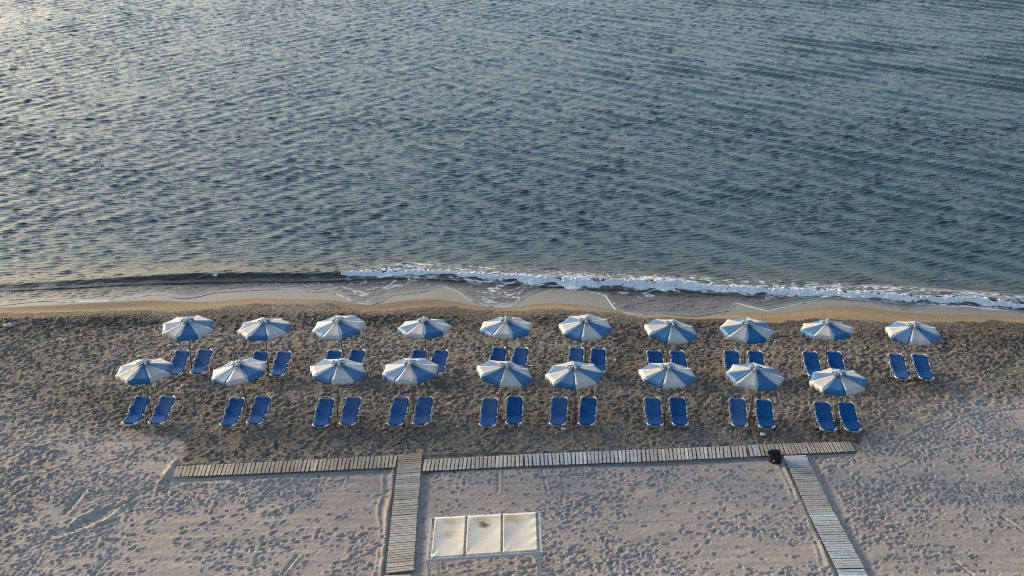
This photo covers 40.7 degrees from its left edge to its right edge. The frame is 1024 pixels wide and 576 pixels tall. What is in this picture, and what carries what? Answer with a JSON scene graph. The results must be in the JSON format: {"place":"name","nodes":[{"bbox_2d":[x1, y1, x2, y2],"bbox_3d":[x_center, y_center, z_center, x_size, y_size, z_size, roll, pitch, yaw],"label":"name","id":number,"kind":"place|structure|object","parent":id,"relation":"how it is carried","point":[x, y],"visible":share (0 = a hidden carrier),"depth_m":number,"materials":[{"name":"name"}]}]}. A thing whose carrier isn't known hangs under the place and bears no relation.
{"place":"outdoors","nodes":[
{"label":"outdoors","id":0,"kind":"place"},
{"bbox_2d":[0,0,1023,293],"bbox_3d":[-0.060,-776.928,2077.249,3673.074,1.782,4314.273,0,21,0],"label":"sea","id":1,"kind":"structure","parent":0,"point":[856,140],"depth_m":97.46,"materials":[{"name":"liquid"}]},
{"bbox_2d":[212,268,1023,307],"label":"breaker foam","id":2,"kind":"object","parent":1,"relation":"on","point":[578,282],"visible":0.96,"depth_m":69.76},
{"bbox_2d":[0,287,1023,575],"bbox_3d":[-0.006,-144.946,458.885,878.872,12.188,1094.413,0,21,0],"label":"beach","id":3,"kind":"structure","parent":0,"point":[926,479],"depth_m":52.59,"materials":[{"name":"beige sand"}]},
{"bbox_2d":[3,323,12,326],"bbox_3d":[-23.308,1.734,63.776,0.479,0.203,0.280,0,21,0],"label":"boulder","id":4,"kind":"object","parent":3,"relation":"on","point":[8,325],"visible":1,"depth_m":63.69,"materials":[{"name":"stone"}]},
{"bbox_2d":[122,395,151,423],"bbox_3d":[-14.905,4.975,54.772,0.716,0.636,1.983,1,21,3],"label":"sunbed","id":5,"kind":"object","parent":3,"relation":"on","point":[137,408],"visible":0.98,"depth_m":54.83,"materials":[{"name":"blue fabric"}]},
{"bbox_2d":[115,358,173,416],"bbox_3d":[-14.466,4.018,54.698,2.106,2.655,2.106,-3,21,-2],"label":"beach parasol","id":6,"kind":"object","parent":3,"relation":"on","point":[143,371],"visible":1,"depth_m":54.00,"materials":[{"name":"blue fabric"}]},
{"bbox_2d":[148,395,176,424],"bbox_3d":[-13.890,4.976,54.763,0.716,0.636,1.983,1,21,3],"label":"sunbed","id":7,"kind":"object","parent":3,"relation":"on","point":[162,409],"visible":1,"depth_m":54.82,"materials":[{"name":"blue fabric"}]},
{"bbox_2d":[170,350,190,375],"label":"sunbed","id":8,"kind":"object","parent":3,"relation":"on","point":[179,360],"visible":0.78,"depth_m":59.10,"materials":[{"name":"blue fabric"}]},
{"bbox_2d":[162,315,212,369],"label":"beach parasol","id":9,"kind":"object","parent":3,"relation":"on","point":[186,328],"visible":1,"depth_m":58.06,"materials":[{"name":"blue fabric"}]},
{"bbox_2d":[190,349,213,374],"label":"sunbed","id":10,"kind":"object","parent":3,"relation":"on","point":[201,364],"visible":1,"depth_m":59.13,"materials":[{"name":"blue fabric"}]},
{"bbox_2d":[219,397,245,426],"bbox_3d":[-11.055,5.033,54.581,0.716,0.636,1.983,1,21,2],"label":"sunbed","id":11,"kind":"object","parent":3,"relation":"on","point":[234,408],"visible":0.99,"depth_m":54.62,"materials":[{"name":"blue fabric"}]},
{"bbox_2d":[211,358,266,416],"bbox_3d":[-10.643,4.037,54.596,2.106,2.655,2.106,9,27,38],"label":"beach parasol","id":12,"kind":"object","parent":3,"relation":"on","point":[236,372],"visible":0.98,"depth_m":53.89,"materials":[{"name":"blue fabric"}]},
{"bbox_2d":[246,395,271,424],"bbox_3d":[-10.041,4.971,54.701,0.716,0.636,1.983,1,21,2],"label":"sunbed","id":13,"kind":"object","parent":3,"relation":"on","point":[259,409],"visible":1,"depth_m":54.75,"materials":[{"name":"blue fabric"}]},
{"bbox_2d":[253,351,269,374],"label":"sunbed","id":14,"kind":"object","parent":3,"relation":"on","point":[260,355],"visible":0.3,"depth_m":59.45,"materials":[{"name":"blue fabric"}]},
{"bbox_2d":[238,317,291,371],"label":"beach parasol","id":15,"kind":"object","parent":3,"relation":"on","point":[263,329],"visible":1,"depth_m":57.97,"materials":[{"name":"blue fabric"}]},
{"bbox_2d":[270,351,292,375],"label":"sunbed","id":16,"kind":"object","parent":3,"relation":"on","point":[281,362],"visible":1,"depth_m":58.98,"materials":[{"name":"blue fabric"}]},
{"bbox_2d":[173,455,396,476],"bbox_3d":[-8.364,6.632,51.142,8.213,0.074,0.936,-2,21,-5],"label":"boardwalk section","id":17,"kind":"object","parent":3,"relation":"on","point":[333,464],"visible":1,"depth_m":51.09,"materials":[{"name":"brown wood"}]},
{"bbox_2d":[312,398,335,427],"bbox_3d":[-7.450,5.045,54.536,0.716,0.636,1.983,1,21,1],"label":"sunbed","id":18,"kind":"object","parent":3,"relation":"on","point":[324,411],"visible":1,"depth_m":54.58,"materials":[{"name":"blue fabric"}]},
{"bbox_2d":[324,350,342,358],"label":"sunbed","id":19,"kind":"object","parent":3,"relation":"on","point":[332,354],"visible":0.23,"depth_m":59.52,"materials":[{"name":"blue fabric"}]},
{"bbox_2d":[310,358,366,416],"bbox_3d":[-6.900,4.019,54.644,2.106,2.655,2.106,15,24,26],"label":"beach parasol","id":20,"kind":"object","parent":3,"relation":"on","point":[341,371],"visible":1,"depth_m":53.98,"materials":[{"name":"blue fabric"}]},
{"bbox_2d":[312,315,364,357],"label":"beach parasol","id":21,"kind":"object","parent":3,"relation":"on","point":[335,327],"visible":1,"depth_m":58.10,"materials":[{"name":"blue fabric"}]},
{"bbox_2d":[339,396,361,425],"bbox_3d":[-6.402,5.003,54.653,0.716,0.636,1.983,1,21,2],"label":"sunbed","id":22,"kind":"object","parent":3,"relation":"on","point":[350,411],"visible":1,"depth_m":54.71,"materials":[{"name":"blue fabric"}]},
{"bbox_2d":[348,349,365,364],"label":"sunbed","id":23,"kind":"object","parent":3,"relation":"on","point":[356,355],"visible":0.45,"depth_m":59.46,"materials":[{"name":"blue fabric"}]},
{"bbox_2d":[387,396,409,425],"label":"sunbed","id":24,"kind":"object","parent":3,"relation":"on","point":[398,412],"visible":1,"depth_m":54.66,"materials":[{"name":"blue fabric"}]},
{"bbox_2d":[386,514,416,574],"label":"boardwalk section","id":25,"kind":"object","parent":3,"relation":"on","point":[408,527],"visible":1,"depth_m":46.04,"materials":[{"name":"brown wood"}]},
{"bbox_2d":[392,454,421,515],"bbox_3d":[-3.781,7.092,49.926,0.907,0.094,4.504,0,21,-1],"label":"boardwalk section","id":26,"kind":"object","parent":3,"relation":"on","point":[407,487],"visible":1,"depth_m":49.80,"materials":[{"name":"brown wood"}]},
{"bbox_2d":[382,358,437,415],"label":"beach parasol","id":27,"kind":"object","parent":3,"relation":"on","point":[407,371],"visible":0.98,"depth_m":53.96,"materials":[{"name":"blue fabric"}]},
{"bbox_2d":[410,349,427,358],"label":"sunbed","id":28,"kind":"object","parent":3,"relation":"on","point":[416,354],"visible":0.22,"depth_m":59.55,"materials":[{"name":"blue fabric"}]},
{"bbox_2d":[412,396,433,425],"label":"sunbed","id":29,"kind":"object","parent":3,"relation":"on","point":[423,410],"visible":1,"depth_m":54.67,"materials":[{"name":"blue fabric"}]},
{"bbox_2d":[398,316,450,358],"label":"beach parasol","id":30,"kind":"object","parent":3,"relation":"on","point":[423,327],"visible":0.99,"depth_m":57.95,"materials":[{"name":"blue fabric"}]},
{"bbox_2d":[431,349,448,375],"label":"sunbed","id":31,"kind":"object","parent":3,"relation":"on","point":[439,358],"visible":0.73,"depth_m":59.23,"materials":[{"name":"blue fabric"}]},
{"bbox_2d":[422,454,522,471],"bbox_3d":[-1.457,6.537,51.386,3.858,0.074,0.910,-2,21,-6],"label":"boardwalk section","id":32,"kind":"object","parent":3,"relation":"on","point":[473,463],"visible":1,"depth_m":51.35,"materials":[{"name":"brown wood"}]},
{"bbox_2d":[425,511,542,575],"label":"canvas shelter","id":33,"kind":"object","parent":3,"relation":"on","point":[521,532],"visible":1,"depth_m":42.47,"materials":[{"name":"fabric"}]},
{"bbox_2d":[479,397,498,426],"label":"sunbed","id":34,"kind":"object","parent":3,"relation":"on","point":[489,412],"visible":0.98,"depth_m":54.56,"materials":[{"name":"blue fabric"}]},
{"bbox_2d":[490,346,505,360],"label":"sunbed","id":35,"kind":"object","parent":3,"relation":"on","point":[498,354],"visible":0.45,"depth_m":59.61,"materials":[{"name":"blue fabric"}]},
{"bbox_2d":[477,360,532,419],"bbox_3d":[-0.420,4.102,54.458,2.106,2.655,2.106,21,23,27],"label":"beach parasol","id":36,"kind":"object","parent":3,"relation":"on","point":[507,374],"visible":0.99,"depth_m":53.78,"materials":[{"name":"blue fabric"}]},
{"bbox_2d":[480,316,531,360],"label":"beach parasol","id":37,"kind":"object","parent":3,"relation":"on","point":[506,328],"visible":1,"depth_m":58.00,"materials":[{"name":"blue fabric"}]},
{"bbox_2d":[505,396,523,424],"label":"sunbed","id":38,"kind":"object","parent":3,"relation":"on","point":[514,411],"visible":1,"depth_m":54.72,"materials":[{"name":"blue fabric"}]},
{"bbox_2d":[511,347,528,367],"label":"sunbed","id":39,"kind":"object","parent":3,"relation":"on","point":[520,357],"visible":0.62,"depth_m":59.46,"materials":[{"name":"blue fabric"}]},
{"bbox_2d":[549,396,568,425],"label":"sunbed","id":40,"kind":"object","parent":3,"relation":"on","point":[558,409],"visible":1,"depth_m":54.64,"materials":[{"name":"blue fabric"}]},
{"bbox_2d":[545,361,602,419],"bbox_3d":[2.462,4.142,54.270,2.106,2.655,2.106,7,24,21],"label":"beach parasol","id":41,"kind":"object","parent":3,"relation":"on","point":[573,375],"visible":1,"depth_m":53.59,"materials":[{"name":"multicoloured fabric"}]},
{"bbox_2d":[568,347,583,362],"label":"sunbed","id":42,"kind":"object","parent":3,"relation":"on","point":[575,354],"visible":0.52,"depth_m":59.62,"materials":[{"name":"blue fabric"}]},
{"bbox_2d":[524,450,641,465],"bbox_3d":[2.680,6.397,51.748,4.488,0.073,0.950,-2,21,-5],"label":"boardwalk section","id":43,"kind":"object","parent":3,"relation":"on","point":[556,460],"visible":1,"depth_m":51.73,"materials":[{"name":"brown wood"}]},
{"bbox_2d":[559,314,611,362],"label":"beach parasol","id":44,"kind":"object","parent":3,"relation":"on","point":[587,327],"visible":0.99,"depth_m":58.10,"materials":[{"name":"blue fabric"}]},
{"bbox_2d":[578,396,596,425],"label":"sunbed","id":45,"kind":"object","parent":3,"relation":"on","point":[588,410],"visible":1,"depth_m":54.62,"materials":[{"name":"blue fabric"}]},
{"bbox_2d":[590,348,605,372],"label":"sunbed","id":46,"kind":"object","parent":3,"relation":"on","point":[597,357],"visible":0.78,"depth_m":59.41,"materials":[{"name":"blue fabric"}]},
{"bbox_2d":[643,397,663,426],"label":"sunbed","id":47,"kind":"object","parent":3,"relation":"on","point":[652,408],"visible":1,"depth_m":54.65,"materials":[{"name":"blue fabric"}]},
{"bbox_2d":[646,350,663,363],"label":"sunbed","id":48,"kind":"object","parent":3,"relation":"on","point":[654,356],"visible":0.47,"depth_m":59.33,"materials":[{"name":"blue fabric"}]},
{"bbox_2d":[639,362,695,422],"bbox_3d":[6.063,4.155,54.273,2.106,2.655,2.106,16,25,34],"label":"beach parasol","id":49,"kind":"object","parent":3,"relation":"on","point":[671,375],"visible":1,"depth_m":53.59,"materials":[{"name":"blue fabric"}]},
{"bbox_2d":[644,319,697,362],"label":"beach parasol","id":50,"kind":"object","parent":3,"relation":"on","point":[672,331],"visible":1,"depth_m":57.70,"materials":[{"name":"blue fabric"}]},
{"bbox_2d":[668,397,688,425],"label":"sunbed","id":51,"kind":"object","parent":3,"relation":"on","point":[677,407],"visible":1,"depth_m":54.67,"materials":[{"name":"blue fabric"}]},
{"bbox_2d":[669,350,687,366],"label":"sunbed","id":52,"kind":"object","parent":3,"relation":"on","point":[678,358],"visible":0.44,"depth_m":59.26,"materials":[{"name":"blue fabric"}]},
{"bbox_2d":[641,446,746,461],"bbox_3d":[6.904,6.269,52.080,4.120,0.073,0.921,-2,21,-5],"label":"boardwalk section","id":53,"kind":"object","parent":3,"relation":"on","point":[694,453],"visible":1,"depth_m":52.04,"materials":[{"name":"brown wood"}]},
{"bbox_2d":[722,350,740,373],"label":"sunbed","id":54,"kind":"object","parent":3,"relation":"on","point":[731,358],"visible":0.62,"depth_m":59.22,"materials":[{"name":"blue fabric"}]},
{"bbox_2d":[728,397,747,426],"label":"sunbed","id":55,"kind":"object","parent":3,"relation":"on","point":[737,411],"visible":1,"depth_m":54.59,"materials":[{"name":"blue fabric"}]},
{"bbox_2d":[719,317,773,363],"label":"beach parasol","id":56,"kind":"object","parent":3,"relation":"on","point":[747,330],"visible":1,"depth_m":57.77,"materials":[{"name":"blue fabric"}]},
{"bbox_2d":[726,362,783,422],"bbox_3d":[9.457,4.194,54.183,2.106,2.655,2.106,-5,24,-18],"label":"beach parasol","id":57,"kind":"object","parent":3,"relation":"on","point":[752,376],"visible":1,"depth_m":53.50,"materials":[{"name":"multicoloured fabric"}]},
{"bbox_2d":[746,350,764,365],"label":"sunbed","id":58,"kind":"object","parent":3,"relation":"on","point":[756,357],"visible":0.59,"depth_m":59.29,"materials":[{"name":"blue fabric"}]},
{"bbox_2d":[754,399,774,428],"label":"sunbed","id":59,"kind":"object","parent":3,"relation":"on","point":[763,409],"visible":1,"depth_m":54.45,"materials":[{"name":"blue fabric"}]},
{"bbox_2d":[766,449,783,463],"bbox_3d":[9.840,6.304,51.494,0.608,0.380,0.608,17,27,38],"label":"rubber tub","id":60,"kind":"object","parent":3,"relation":"on","point":[775,456],"visible":1,"depth_m":51.41,"materials":[{"name":"black plastic"}]},
{"bbox_2d":[784,455,810,467],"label":"boardwalk section","id":61,"kind":"object","parent":3,"relation":"on","point":[795,461],"visible":1,"depth_m":51.47,"materials":[{"name":"grey wood"}]},
{"bbox_2d":[747,441,854,456],"bbox_3d":[10.978,6.116,52.473,4.134,0.074,0.902,-2,21,-6],"label":"boardwalk section","id":62,"kind":"object","parent":3,"relation":"on","point":[756,450],"visible":0.98,"depth_m":52.42,"materials":[{"name":"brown wood"}]},
{"bbox_2d":[790,467,832,512],"bbox_3d":[10.729,7.253,49.537,0.928,0.074,3.249,0,21,0],"label":"boardwalk section","id":63,"kind":"object","parent":3,"relation":"on","point":[811,483],"visible":1,"depth_m":49.43,"materials":[{"name":"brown wood"}]},
{"bbox_2d":[801,351,821,376],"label":"sunbed","id":64,"kind":"object","parent":3,"relation":"on","point":[811,360],"visible":0.84,"depth_m":58.96,"materials":[{"name":"blue fabric"}]},
{"bbox_2d":[812,401,836,430],"bbox_3d":[12.297,5.164,54.232,0.716,0.636,1.983,1,21,2],"label":"sunbed","id":65,"kind":"object","parent":3,"relation":"on","point":[823,412],"visible":1,"depth_m":54.29,"materials":[{"name":"blue fabric"}]},
{"bbox_2d":[800,318,853,369],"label":"beach parasol","id":66,"kind":"object","parent":3,"relation":"on","point":[827,329],"visible":1,"depth_m":57.82,"materials":[{"name":"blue fabric"}]},
{"bbox_2d":[809,512,863,569],"bbox_3d":[10.871,8.475,46.369,0.916,0.084,3.560,-1,21,-3],"label":"boardwalk section","id":67,"kind":"object","parent":3,"relation":"on","point":[832,537],"visible":1,"depth_m":46.27,"materials":[{"name":"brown wood"}]},
{"bbox_2d":[827,351,845,369],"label":"sunbed","id":68,"kind":"object","parent":3,"relation":"on","point":[835,360],"visible":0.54,"depth_m":59.06,"materials":[{"name":"blue fabric"}]},
{"bbox_2d":[809,368,867,426],"bbox_3d":[12.675,4.370,53.729,2.106,2.655,2.106,6,22,19],"label":"beach parasol","id":69,"kind":"object","parent":3,"relation":"on","point":[836,382],"visible":1,"depth_m":53.07,"materials":[{"name":"multicoloured fabric"}]},
{"bbox_2d":[837,401,861,431],"bbox_3d":[13.253,5.172,54.212,0.716,0.636,1.983,1,21,2],"label":"sunbed","id":70,"kind":"object","parent":3,"relation":"on","point":[848,416],"visible":0.97,"depth_m":54.22,"materials":[{"name":"blue fabric"}]},
{"bbox_2d":[837,569,867,575],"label":"boardwalk section","id":71,"kind":"object","parent":3,"relation":"on","point":[851,572],"visible":1,"depth_m":44.48,"materials":[{"name":"grey wood"}]},
{"bbox_2d":[887,353,910,379],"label":"sunbed","id":72,"kind":"object","parent":3,"relation":"on","point":[898,364],"visible":1,"depth_m":58.66,"materials":[{"name":"blue fabric"}]},
{"bbox_2d":[885,321,940,372],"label":"beach parasol","id":73,"kind":"object","parent":3,"relation":"on","point":[913,333],"visible":0.99,"depth_m":57.50,"materials":[{"name":"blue fabric"}]},
{"bbox_2d":[910,353,934,379],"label":"sunbed","id":74,"kind":"object","parent":3,"relation":"on","point":[922,367],"visible":0.99,"depth_m":58.64,"materials":[{"name":"blue fabric"}]},
{"bbox_2d":[0,260,1023,316],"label":"shallow water","id":75,"kind":"structure","parent":0,"point":[116,284],"depth_m":69.89,"materials":[{"name":"grey liquid"}]}
]}

